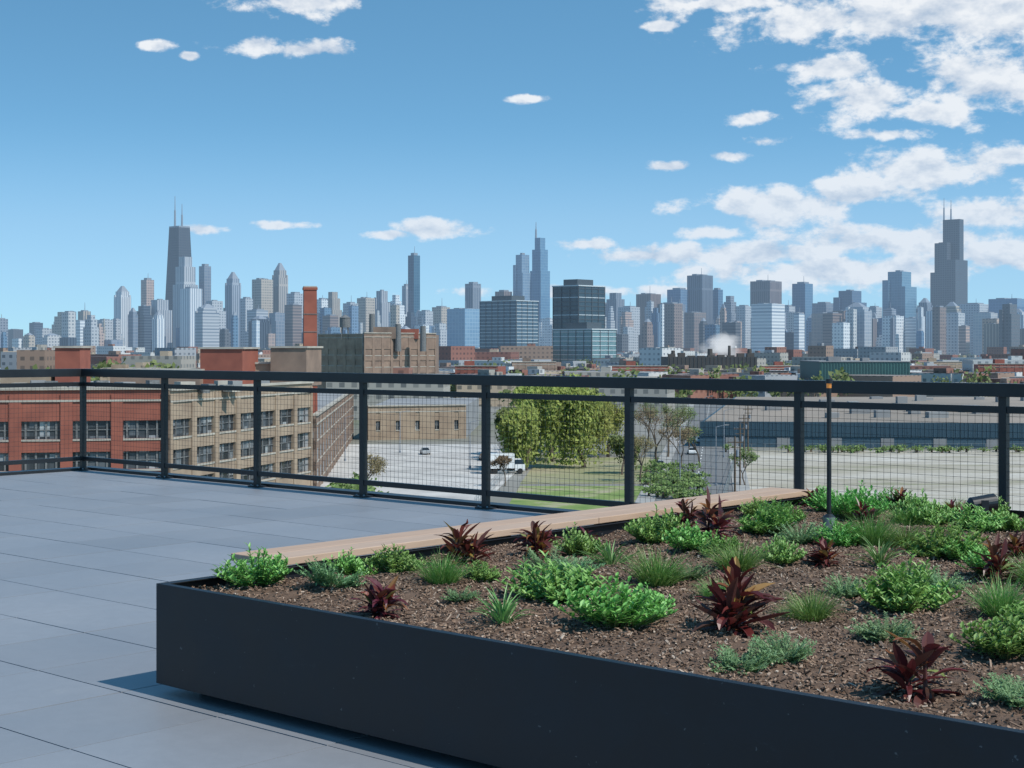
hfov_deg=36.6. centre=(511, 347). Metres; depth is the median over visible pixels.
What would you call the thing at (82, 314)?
apartment tower
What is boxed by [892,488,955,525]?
sedum plant
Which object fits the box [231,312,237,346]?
apartment tower
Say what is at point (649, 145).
sky
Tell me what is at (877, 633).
yarrow plant
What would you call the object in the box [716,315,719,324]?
apartment tower
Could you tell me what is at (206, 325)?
apartment tower
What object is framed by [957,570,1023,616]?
sedge tuft
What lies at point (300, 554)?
timber bench top
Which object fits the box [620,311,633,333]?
office tower
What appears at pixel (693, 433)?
budding tree
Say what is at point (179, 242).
tapered skyscraper
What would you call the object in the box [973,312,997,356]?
office tower
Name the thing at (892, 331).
office tower
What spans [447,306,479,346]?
glass tower
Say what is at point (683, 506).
burgundy foliage plant
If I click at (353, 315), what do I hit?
apartment tower
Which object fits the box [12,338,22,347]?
office tower
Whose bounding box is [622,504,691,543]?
sedum plant
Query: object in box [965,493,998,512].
garden spotlight
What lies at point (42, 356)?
midground warehouses
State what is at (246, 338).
office tower
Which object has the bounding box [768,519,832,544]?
yarrow plant
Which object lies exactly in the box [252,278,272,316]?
apartment tower
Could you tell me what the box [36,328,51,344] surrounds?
apartment tower
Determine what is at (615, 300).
office tower
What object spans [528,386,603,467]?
willow tree
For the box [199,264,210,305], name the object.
office tower
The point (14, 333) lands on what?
apartment tower
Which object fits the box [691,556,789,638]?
burgundy foliage plant
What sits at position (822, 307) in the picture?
office tower
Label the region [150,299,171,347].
apartment tower
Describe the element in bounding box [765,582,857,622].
sedge tuft
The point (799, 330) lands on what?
office tower
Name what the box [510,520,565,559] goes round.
burgundy foliage plant
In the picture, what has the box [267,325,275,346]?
office tower
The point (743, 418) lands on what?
utility pole
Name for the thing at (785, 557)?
sedum plant
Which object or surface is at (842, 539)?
sedum plant
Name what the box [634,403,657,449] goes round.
budding tree
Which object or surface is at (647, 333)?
apartment tower
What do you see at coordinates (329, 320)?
apartment tower
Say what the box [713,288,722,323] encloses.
office tower
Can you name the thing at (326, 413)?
brick warehouse
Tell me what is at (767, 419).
long warehouse
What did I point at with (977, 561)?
sedum plant
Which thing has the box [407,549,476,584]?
sedge tuft
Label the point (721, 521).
burgundy foliage plant
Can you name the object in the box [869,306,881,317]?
office tower
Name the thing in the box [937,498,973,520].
burgundy foliage plant
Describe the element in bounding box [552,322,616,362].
glass office block
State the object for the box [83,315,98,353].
apartment tower
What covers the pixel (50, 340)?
office tower
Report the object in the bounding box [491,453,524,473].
box truck
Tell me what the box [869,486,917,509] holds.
sedum plant
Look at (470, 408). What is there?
tan warehouse
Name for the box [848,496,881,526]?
burgundy foliage plant
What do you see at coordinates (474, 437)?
ground
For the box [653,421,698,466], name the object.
budding tree
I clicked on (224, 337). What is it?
apartment tower
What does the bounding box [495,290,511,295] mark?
office tower
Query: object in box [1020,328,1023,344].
apartment tower
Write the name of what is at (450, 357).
distant lowrise city blocks
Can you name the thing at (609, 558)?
daylily plant
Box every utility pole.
[727,436,742,491]
[733,424,746,483]
[738,414,749,467]
[743,407,752,451]
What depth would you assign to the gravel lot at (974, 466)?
290.21 m
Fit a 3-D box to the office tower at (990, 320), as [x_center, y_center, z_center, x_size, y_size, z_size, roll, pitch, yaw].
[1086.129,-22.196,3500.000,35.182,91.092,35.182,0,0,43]
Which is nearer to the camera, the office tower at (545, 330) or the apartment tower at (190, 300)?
the apartment tower at (190, 300)
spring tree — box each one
[493,406,514,448]
[607,433,642,474]
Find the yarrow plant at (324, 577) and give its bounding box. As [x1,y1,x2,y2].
[294,556,365,587]
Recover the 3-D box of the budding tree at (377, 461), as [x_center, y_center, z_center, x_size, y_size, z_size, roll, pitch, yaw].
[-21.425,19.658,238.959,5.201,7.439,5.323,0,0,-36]
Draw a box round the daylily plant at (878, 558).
[846,535,907,566]
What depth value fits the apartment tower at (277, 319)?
3686.39 m
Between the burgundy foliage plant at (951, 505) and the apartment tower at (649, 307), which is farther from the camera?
the apartment tower at (649, 307)
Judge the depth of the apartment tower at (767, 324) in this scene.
3282.40 m
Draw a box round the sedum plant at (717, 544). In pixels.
[695,529,742,554]
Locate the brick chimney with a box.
[302,286,317,412]
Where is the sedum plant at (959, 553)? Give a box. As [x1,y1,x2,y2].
[937,536,991,561]
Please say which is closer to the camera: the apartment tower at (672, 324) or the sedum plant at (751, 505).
the sedum plant at (751, 505)
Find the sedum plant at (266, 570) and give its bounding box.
[210,542,292,587]
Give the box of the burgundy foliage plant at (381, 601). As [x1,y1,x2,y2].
[350,575,408,619]
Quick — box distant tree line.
[5,353,1016,406]
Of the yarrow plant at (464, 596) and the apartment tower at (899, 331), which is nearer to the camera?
the yarrow plant at (464, 596)
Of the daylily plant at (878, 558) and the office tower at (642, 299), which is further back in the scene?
the office tower at (642, 299)
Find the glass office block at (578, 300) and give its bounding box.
[552,279,605,328]
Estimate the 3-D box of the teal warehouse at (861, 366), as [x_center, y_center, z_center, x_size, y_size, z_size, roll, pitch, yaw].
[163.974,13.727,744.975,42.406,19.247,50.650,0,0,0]
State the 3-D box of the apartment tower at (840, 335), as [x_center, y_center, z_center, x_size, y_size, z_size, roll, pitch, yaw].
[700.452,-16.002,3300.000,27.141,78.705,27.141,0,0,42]
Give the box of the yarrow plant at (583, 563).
[548,556,604,575]
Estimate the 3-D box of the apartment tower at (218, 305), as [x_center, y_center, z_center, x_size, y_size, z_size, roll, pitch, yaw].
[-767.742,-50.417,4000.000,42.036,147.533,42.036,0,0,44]
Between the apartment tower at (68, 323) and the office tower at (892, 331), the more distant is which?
the office tower at (892, 331)
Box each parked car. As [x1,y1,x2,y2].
[420,447,429,453]
[687,447,696,453]
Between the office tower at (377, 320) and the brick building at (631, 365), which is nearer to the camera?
the brick building at (631, 365)
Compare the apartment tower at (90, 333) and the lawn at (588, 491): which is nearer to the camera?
the lawn at (588, 491)
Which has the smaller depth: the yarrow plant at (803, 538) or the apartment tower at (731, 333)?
the yarrow plant at (803, 538)
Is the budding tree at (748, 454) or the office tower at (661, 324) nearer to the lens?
the budding tree at (748, 454)
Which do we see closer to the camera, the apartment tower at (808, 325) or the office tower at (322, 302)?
the office tower at (322, 302)
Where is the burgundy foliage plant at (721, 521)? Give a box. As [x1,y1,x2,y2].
[690,487,741,539]
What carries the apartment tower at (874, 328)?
on the ground at (474, 437)
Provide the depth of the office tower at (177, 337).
3966.16 m
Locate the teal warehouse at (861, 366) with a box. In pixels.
[799,357,910,379]
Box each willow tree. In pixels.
[497,402,547,468]
[509,374,574,461]
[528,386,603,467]
[546,373,592,449]
[581,393,623,456]
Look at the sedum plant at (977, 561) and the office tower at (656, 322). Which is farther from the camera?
the office tower at (656, 322)
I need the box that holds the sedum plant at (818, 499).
[802,485,841,511]
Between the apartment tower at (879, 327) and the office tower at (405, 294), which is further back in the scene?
the office tower at (405, 294)
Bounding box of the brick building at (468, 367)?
[455,361,505,373]
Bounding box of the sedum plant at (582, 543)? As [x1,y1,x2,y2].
[549,522,605,556]
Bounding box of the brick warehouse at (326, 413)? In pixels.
[313,393,353,485]
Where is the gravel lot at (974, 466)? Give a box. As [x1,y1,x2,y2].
[742,451,1023,510]
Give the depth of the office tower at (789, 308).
4586.20 m
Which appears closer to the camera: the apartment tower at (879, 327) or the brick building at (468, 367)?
the brick building at (468, 367)
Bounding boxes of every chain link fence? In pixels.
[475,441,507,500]
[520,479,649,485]
[723,444,971,492]
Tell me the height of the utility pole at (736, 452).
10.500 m
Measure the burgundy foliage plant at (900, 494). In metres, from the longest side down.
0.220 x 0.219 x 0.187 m
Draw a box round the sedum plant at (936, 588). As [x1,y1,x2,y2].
[919,581,948,602]
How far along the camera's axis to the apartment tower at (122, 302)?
4287.62 m
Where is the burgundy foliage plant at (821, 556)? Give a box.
[804,537,845,567]
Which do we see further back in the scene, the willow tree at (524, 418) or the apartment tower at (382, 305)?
the apartment tower at (382, 305)
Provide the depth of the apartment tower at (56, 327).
4086.07 m
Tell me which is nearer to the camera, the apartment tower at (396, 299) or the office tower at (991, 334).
the office tower at (991, 334)
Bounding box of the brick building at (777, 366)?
[759,362,799,369]
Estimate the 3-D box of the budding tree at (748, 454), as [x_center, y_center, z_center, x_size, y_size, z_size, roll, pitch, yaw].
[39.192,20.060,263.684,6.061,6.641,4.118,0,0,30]
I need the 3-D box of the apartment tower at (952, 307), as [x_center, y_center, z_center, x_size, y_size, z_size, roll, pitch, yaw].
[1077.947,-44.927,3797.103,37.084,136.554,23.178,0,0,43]
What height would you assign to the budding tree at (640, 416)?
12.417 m
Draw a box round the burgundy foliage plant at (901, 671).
[864,630,966,707]
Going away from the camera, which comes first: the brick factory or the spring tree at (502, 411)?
the brick factory
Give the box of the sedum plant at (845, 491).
[833,486,868,500]
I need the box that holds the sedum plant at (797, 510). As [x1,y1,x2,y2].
[764,501,807,521]
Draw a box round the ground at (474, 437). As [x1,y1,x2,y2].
[350,398,1021,503]
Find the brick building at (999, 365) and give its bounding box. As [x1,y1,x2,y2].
[974,359,1023,375]
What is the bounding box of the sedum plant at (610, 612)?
[553,572,677,629]
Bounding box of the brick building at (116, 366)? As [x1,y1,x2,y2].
[100,364,128,380]
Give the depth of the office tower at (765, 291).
4676.06 m
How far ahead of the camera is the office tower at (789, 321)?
4567.70 m
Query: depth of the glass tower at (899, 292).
4678.07 m
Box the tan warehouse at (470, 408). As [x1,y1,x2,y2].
[367,398,478,439]
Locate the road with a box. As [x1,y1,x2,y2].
[652,398,732,516]
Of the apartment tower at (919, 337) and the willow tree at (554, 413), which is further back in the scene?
the apartment tower at (919, 337)
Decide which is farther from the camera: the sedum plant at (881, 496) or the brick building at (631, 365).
the brick building at (631, 365)
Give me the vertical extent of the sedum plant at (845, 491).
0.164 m
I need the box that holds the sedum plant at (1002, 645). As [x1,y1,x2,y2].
[949,604,1023,659]
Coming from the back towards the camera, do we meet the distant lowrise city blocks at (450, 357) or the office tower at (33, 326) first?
the office tower at (33, 326)
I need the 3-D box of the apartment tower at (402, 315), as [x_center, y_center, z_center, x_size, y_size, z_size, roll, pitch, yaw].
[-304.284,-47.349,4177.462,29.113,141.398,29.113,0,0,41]
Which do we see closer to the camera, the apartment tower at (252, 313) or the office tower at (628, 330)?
the apartment tower at (252, 313)
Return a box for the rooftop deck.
[0,470,593,767]
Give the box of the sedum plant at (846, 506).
[820,480,894,519]
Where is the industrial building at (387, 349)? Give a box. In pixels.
[363,314,438,373]
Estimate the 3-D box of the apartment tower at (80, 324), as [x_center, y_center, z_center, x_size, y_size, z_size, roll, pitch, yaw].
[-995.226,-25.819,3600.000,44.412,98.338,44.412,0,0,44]
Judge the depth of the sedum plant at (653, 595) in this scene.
5.61 m
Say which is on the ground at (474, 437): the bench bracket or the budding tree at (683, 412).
the budding tree at (683, 412)
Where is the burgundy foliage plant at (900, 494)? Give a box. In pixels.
[884,487,912,512]
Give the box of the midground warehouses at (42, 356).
[1,344,1023,419]
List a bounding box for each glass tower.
[408,246,419,313]
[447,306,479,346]
[513,253,530,300]
[530,229,549,321]
[792,282,812,350]
[882,270,916,318]
[988,298,1023,317]
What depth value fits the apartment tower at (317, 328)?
3818.81 m
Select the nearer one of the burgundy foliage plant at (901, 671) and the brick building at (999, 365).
the burgundy foliage plant at (901, 671)
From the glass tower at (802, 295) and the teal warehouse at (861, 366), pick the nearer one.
the teal warehouse at (861, 366)
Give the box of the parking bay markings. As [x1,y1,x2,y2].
[350,456,478,486]
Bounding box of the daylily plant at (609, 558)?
[577,540,645,566]
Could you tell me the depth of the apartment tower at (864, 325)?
3721.25 m
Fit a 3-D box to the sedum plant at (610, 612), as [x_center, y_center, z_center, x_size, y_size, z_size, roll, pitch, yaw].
[0.373,0.873,5.316,0.406,0.186,0.369,0,0,41]
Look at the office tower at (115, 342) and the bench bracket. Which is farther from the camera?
the office tower at (115, 342)
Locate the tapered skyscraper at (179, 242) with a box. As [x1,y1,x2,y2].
[165,210,190,312]
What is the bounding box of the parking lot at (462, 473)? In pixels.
[320,444,515,500]
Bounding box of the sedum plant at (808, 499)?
[798,487,825,505]
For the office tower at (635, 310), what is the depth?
4289.83 m
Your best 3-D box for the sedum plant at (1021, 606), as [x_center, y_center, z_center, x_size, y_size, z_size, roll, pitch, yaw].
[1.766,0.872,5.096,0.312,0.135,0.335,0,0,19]
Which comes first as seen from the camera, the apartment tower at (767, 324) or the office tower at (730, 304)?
the apartment tower at (767, 324)
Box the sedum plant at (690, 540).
[661,519,720,551]
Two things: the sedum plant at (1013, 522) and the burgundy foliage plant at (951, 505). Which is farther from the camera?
the burgundy foliage plant at (951, 505)
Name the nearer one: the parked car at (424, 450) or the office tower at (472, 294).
the parked car at (424, 450)
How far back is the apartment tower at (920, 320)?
3542.55 m
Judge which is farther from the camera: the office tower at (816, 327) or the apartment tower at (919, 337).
the office tower at (816, 327)
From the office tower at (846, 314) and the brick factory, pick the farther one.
the office tower at (846, 314)
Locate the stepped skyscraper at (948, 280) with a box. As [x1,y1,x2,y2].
[930,208,967,306]
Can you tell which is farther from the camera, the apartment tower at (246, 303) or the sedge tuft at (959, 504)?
the apartment tower at (246, 303)
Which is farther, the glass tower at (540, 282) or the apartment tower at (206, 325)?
the glass tower at (540, 282)
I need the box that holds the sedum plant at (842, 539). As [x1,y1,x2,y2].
[810,518,864,546]
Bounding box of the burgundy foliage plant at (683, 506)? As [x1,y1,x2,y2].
[674,498,700,522]
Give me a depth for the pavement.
295.46 m
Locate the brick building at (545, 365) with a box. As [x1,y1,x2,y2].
[511,358,560,370]
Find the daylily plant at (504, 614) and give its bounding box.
[470,582,536,624]
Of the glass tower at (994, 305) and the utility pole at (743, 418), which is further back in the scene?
the glass tower at (994, 305)
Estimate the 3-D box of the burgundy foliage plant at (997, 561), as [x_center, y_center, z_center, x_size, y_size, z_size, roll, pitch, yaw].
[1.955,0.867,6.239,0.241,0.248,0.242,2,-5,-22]
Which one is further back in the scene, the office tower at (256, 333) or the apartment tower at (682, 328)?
the apartment tower at (682, 328)
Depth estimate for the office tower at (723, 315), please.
3514.03 m
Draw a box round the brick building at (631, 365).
[612,361,668,371]
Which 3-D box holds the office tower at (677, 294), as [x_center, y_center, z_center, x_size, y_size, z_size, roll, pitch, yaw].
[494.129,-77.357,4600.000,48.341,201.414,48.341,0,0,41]
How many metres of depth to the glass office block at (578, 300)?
1487.88 m
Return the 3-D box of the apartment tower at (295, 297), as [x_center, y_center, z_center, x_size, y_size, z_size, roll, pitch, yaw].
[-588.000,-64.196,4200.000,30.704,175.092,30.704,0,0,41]
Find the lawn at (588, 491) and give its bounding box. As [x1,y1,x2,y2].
[509,486,642,509]
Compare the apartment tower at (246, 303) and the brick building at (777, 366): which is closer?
the brick building at (777, 366)
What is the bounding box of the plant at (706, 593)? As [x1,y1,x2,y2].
[689,577,728,597]
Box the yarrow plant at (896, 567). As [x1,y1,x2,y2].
[864,560,935,579]
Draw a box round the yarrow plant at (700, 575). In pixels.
[671,561,711,579]
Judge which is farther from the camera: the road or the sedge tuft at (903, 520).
the road
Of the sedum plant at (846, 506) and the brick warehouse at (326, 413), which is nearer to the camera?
the sedum plant at (846, 506)
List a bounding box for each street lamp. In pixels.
[469,420,480,467]
[679,424,692,478]
[715,424,728,485]
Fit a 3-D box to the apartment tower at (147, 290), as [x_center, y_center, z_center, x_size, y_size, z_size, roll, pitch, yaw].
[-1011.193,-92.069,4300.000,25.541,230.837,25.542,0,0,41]
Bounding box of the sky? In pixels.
[0,0,1023,335]
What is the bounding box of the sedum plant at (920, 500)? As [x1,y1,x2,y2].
[892,490,931,510]
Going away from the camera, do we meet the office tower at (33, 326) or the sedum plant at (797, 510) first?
the sedum plant at (797, 510)
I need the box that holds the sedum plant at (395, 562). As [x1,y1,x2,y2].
[362,542,426,574]
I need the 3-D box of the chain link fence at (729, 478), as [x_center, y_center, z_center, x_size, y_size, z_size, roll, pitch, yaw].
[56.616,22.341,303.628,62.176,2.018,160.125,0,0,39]
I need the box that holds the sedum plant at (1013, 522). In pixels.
[989,504,1023,532]
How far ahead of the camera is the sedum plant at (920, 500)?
9.03 m
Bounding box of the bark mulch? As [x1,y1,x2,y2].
[192,505,1023,729]
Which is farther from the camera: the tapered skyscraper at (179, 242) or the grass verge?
the tapered skyscraper at (179, 242)
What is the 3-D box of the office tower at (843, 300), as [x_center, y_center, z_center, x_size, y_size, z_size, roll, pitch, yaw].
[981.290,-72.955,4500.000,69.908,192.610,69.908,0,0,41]
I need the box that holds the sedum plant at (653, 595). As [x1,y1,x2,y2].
[618,582,676,609]
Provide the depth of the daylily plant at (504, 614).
5.38 m
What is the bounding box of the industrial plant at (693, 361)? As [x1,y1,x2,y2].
[661,346,756,368]
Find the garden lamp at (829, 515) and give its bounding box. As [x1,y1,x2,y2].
[823,379,834,530]
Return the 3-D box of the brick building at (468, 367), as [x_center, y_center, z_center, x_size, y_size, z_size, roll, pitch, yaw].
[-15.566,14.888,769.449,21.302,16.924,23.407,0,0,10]
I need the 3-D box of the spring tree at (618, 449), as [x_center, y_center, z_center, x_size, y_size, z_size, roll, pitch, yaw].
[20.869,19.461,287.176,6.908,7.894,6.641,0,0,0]
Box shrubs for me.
[325,443,1023,498]
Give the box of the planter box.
[156,497,1023,767]
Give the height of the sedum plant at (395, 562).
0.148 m
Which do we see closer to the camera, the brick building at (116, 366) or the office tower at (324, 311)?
the brick building at (116, 366)
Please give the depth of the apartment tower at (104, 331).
3598.81 m
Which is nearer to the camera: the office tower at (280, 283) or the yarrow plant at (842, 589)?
the yarrow plant at (842, 589)
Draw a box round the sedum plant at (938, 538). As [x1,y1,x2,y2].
[897,518,989,559]
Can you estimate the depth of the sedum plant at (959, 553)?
6.92 m
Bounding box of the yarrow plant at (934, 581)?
[911,565,971,591]
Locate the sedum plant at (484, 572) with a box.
[457,559,501,581]
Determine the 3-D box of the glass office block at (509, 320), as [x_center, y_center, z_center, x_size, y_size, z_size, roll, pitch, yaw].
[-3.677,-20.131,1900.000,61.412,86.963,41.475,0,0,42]
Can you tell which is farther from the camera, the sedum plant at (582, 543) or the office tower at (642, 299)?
the office tower at (642, 299)
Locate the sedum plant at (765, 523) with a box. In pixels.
[734,495,806,535]
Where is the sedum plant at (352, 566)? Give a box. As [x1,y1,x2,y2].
[322,547,378,576]
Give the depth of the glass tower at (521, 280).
4489.54 m
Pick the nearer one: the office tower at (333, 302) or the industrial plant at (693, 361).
the industrial plant at (693, 361)
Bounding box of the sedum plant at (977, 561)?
[955,547,1012,573]
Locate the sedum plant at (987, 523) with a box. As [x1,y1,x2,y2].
[938,502,1007,532]
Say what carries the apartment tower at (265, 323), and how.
on the ground at (474, 437)
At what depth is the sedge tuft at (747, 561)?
6.45 m
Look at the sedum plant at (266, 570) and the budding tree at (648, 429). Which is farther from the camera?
the budding tree at (648, 429)
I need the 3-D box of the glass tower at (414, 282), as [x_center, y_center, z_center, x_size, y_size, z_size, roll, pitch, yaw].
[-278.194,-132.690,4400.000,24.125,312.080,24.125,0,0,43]
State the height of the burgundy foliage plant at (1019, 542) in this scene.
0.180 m
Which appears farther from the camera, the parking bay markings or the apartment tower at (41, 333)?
the apartment tower at (41, 333)
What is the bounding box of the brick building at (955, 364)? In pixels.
[913,358,961,367]
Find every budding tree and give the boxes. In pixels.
[367,452,387,478]
[491,454,511,485]
[621,434,655,481]
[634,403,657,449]
[634,406,683,460]
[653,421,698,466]
[660,404,694,456]
[660,405,697,446]
[675,423,702,467]
[729,447,759,484]
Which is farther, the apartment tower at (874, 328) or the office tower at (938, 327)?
the apartment tower at (874, 328)
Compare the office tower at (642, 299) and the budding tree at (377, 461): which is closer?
the budding tree at (377, 461)
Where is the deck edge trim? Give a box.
[0,466,638,518]
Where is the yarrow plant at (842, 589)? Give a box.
[821,572,866,597]
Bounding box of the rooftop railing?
[0,369,1023,512]
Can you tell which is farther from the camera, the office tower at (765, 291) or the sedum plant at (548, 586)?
the office tower at (765, 291)
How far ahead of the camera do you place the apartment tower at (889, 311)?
4590.59 m
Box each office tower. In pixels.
[0,314,7,347]
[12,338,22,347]
[23,333,34,347]
[29,322,42,336]
[42,333,60,346]
[97,324,103,345]
[104,340,122,345]
[173,257,197,347]
[176,327,179,347]
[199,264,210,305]
[219,332,230,346]
[225,272,240,346]
[245,331,247,346]
[252,315,259,346]
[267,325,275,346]
[272,263,287,312]
[317,295,327,312]
[318,307,330,333]
[325,327,340,333]
[326,292,341,332]
[375,311,380,326]
[390,304,399,326]
[402,280,407,313]
[418,310,432,324]
[432,306,449,329]
[432,323,446,345]
[465,282,480,308]
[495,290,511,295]
[539,318,552,345]
[605,293,624,333]
[607,306,614,328]
[618,305,639,352]
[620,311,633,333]
[623,325,633,352]
[636,293,660,328]
[638,329,653,351]
[652,308,659,346]
[660,303,663,346]
[667,288,687,311]
[684,312,705,351]
[687,268,712,324]
[705,321,719,347]
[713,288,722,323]
[720,304,726,347]
[724,296,735,321]
[734,321,741,347]
[735,305,750,348]
[750,280,781,305]
[785,300,794,312]
[786,312,803,331]
[786,332,793,349]
[794,307,804,350]
[811,312,826,345]
[812,302,832,313]
[823,312,841,345]
[833,290,866,310]
[845,307,849,321]
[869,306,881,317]
[876,335,881,346]
[890,317,894,346]
[904,319,904,351]
[917,298,932,324]
[932,306,945,354]
[958,303,987,354]
[958,323,969,354]
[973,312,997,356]
[982,318,998,353]
[984,323,998,353]
[999,303,1019,351]
[1017,309,1023,328]
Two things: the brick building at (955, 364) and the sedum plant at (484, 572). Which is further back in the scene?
the brick building at (955, 364)
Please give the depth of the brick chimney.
260.95 m
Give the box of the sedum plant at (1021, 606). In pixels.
[1001,599,1023,627]
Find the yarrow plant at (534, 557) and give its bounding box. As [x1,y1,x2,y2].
[517,545,579,570]
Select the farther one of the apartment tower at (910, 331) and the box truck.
the apartment tower at (910, 331)
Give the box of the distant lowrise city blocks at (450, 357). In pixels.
[0,343,1023,398]
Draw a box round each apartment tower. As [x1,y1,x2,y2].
[1,331,6,347]
[8,329,22,347]
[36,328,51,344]
[52,312,60,336]
[59,337,76,345]
[61,311,75,337]
[76,316,84,345]
[78,310,90,319]
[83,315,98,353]
[97,319,112,339]
[103,319,105,339]
[111,318,120,339]
[114,286,130,346]
[128,308,137,346]
[136,305,151,351]
[141,278,153,305]
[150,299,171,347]
[152,312,163,351]
[172,313,172,347]
[180,287,201,346]
[195,304,218,346]
[206,300,225,331]
[220,328,228,346]
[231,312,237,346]
[240,297,252,346]
[247,305,267,330]
[248,316,270,347]
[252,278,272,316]
[266,312,284,345]
[285,303,301,345]
[287,292,302,317]
[317,313,318,345]
[322,314,338,333]
[343,299,357,329]
[348,305,357,333]
[357,297,374,331]
[358,323,362,332]
[374,290,389,326]
[389,295,401,326]
[397,304,406,327]
[404,312,416,328]
[414,316,428,332]
[617,334,627,352]
[642,319,652,347]
[645,300,653,320]
[657,297,681,347]
[678,299,684,347]
[682,310,682,347]
[699,318,707,352]
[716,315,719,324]
[722,320,740,347]
[751,303,784,350]
[806,315,810,350]
[832,322,849,348]
[833,310,845,321]
[843,303,871,346]
[847,299,856,348]
[872,318,876,346]
[877,318,881,336]
[882,315,903,351]
[883,302,895,315]
[905,317,915,351]
[916,306,924,347]
[916,328,923,347]
[926,310,931,347]
[945,302,960,312]
[946,312,964,354]
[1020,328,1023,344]
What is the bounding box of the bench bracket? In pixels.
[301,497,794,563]
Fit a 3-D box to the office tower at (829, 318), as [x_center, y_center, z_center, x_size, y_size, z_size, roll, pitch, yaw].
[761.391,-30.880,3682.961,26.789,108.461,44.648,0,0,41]
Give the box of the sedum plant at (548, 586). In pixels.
[495,550,606,603]
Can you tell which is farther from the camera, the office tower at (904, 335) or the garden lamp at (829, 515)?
the office tower at (904, 335)
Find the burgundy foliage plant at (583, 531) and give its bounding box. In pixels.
[574,526,601,542]
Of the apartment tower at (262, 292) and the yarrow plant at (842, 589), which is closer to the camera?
the yarrow plant at (842, 589)
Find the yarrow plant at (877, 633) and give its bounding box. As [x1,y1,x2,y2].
[844,611,920,641]
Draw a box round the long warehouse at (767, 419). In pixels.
[700,395,1023,448]
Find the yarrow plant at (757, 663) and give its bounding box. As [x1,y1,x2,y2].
[702,637,781,674]
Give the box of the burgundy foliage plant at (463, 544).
[439,519,494,566]
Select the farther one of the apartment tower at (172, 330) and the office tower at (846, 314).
the apartment tower at (172, 330)
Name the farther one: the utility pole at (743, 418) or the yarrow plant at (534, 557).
the utility pole at (743, 418)
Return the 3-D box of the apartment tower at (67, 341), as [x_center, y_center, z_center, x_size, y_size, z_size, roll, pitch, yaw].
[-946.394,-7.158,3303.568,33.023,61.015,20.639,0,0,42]
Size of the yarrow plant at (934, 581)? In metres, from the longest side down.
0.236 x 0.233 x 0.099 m
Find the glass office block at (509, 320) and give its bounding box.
[479,296,538,348]
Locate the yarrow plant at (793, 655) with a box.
[752,627,816,664]
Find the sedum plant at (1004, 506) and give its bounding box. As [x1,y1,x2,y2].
[985,496,1010,516]
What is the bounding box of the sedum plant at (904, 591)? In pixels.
[853,551,963,612]
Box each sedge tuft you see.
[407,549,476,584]
[613,544,703,587]
[693,538,781,571]
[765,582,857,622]
[830,507,914,546]
[880,500,928,525]
[882,519,930,547]
[936,496,966,509]
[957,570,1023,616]
[991,548,1023,583]
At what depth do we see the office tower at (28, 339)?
3452.97 m
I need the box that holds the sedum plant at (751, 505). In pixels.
[737,495,775,516]
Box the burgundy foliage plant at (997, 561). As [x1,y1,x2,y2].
[968,532,1022,585]
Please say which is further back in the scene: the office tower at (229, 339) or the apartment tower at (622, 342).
the office tower at (229, 339)
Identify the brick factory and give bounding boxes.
[0,346,322,485]
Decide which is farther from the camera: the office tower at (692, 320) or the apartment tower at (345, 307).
the apartment tower at (345, 307)
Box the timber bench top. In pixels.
[231,487,810,564]
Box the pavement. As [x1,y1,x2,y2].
[635,398,749,502]
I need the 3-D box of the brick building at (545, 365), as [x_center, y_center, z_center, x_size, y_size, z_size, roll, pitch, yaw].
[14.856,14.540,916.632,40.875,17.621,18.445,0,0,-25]
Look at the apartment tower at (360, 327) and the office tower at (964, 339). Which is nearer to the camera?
the office tower at (964, 339)
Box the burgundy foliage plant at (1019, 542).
[999,530,1023,558]
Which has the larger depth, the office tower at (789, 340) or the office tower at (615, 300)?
the office tower at (615, 300)
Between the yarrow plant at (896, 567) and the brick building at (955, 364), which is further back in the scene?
the brick building at (955, 364)
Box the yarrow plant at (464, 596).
[439,586,480,602]
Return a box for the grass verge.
[520,457,651,483]
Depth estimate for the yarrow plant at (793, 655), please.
4.71 m
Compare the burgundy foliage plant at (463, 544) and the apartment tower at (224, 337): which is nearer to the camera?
the burgundy foliage plant at (463, 544)
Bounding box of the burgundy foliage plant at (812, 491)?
[798,486,824,506]
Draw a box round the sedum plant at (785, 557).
[754,534,807,564]
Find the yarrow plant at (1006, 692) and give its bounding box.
[972,672,1023,707]
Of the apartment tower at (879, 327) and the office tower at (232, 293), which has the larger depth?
the office tower at (232, 293)
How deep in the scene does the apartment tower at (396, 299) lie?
4295.88 m
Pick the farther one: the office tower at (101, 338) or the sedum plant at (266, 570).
the office tower at (101, 338)
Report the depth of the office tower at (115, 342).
3552.17 m

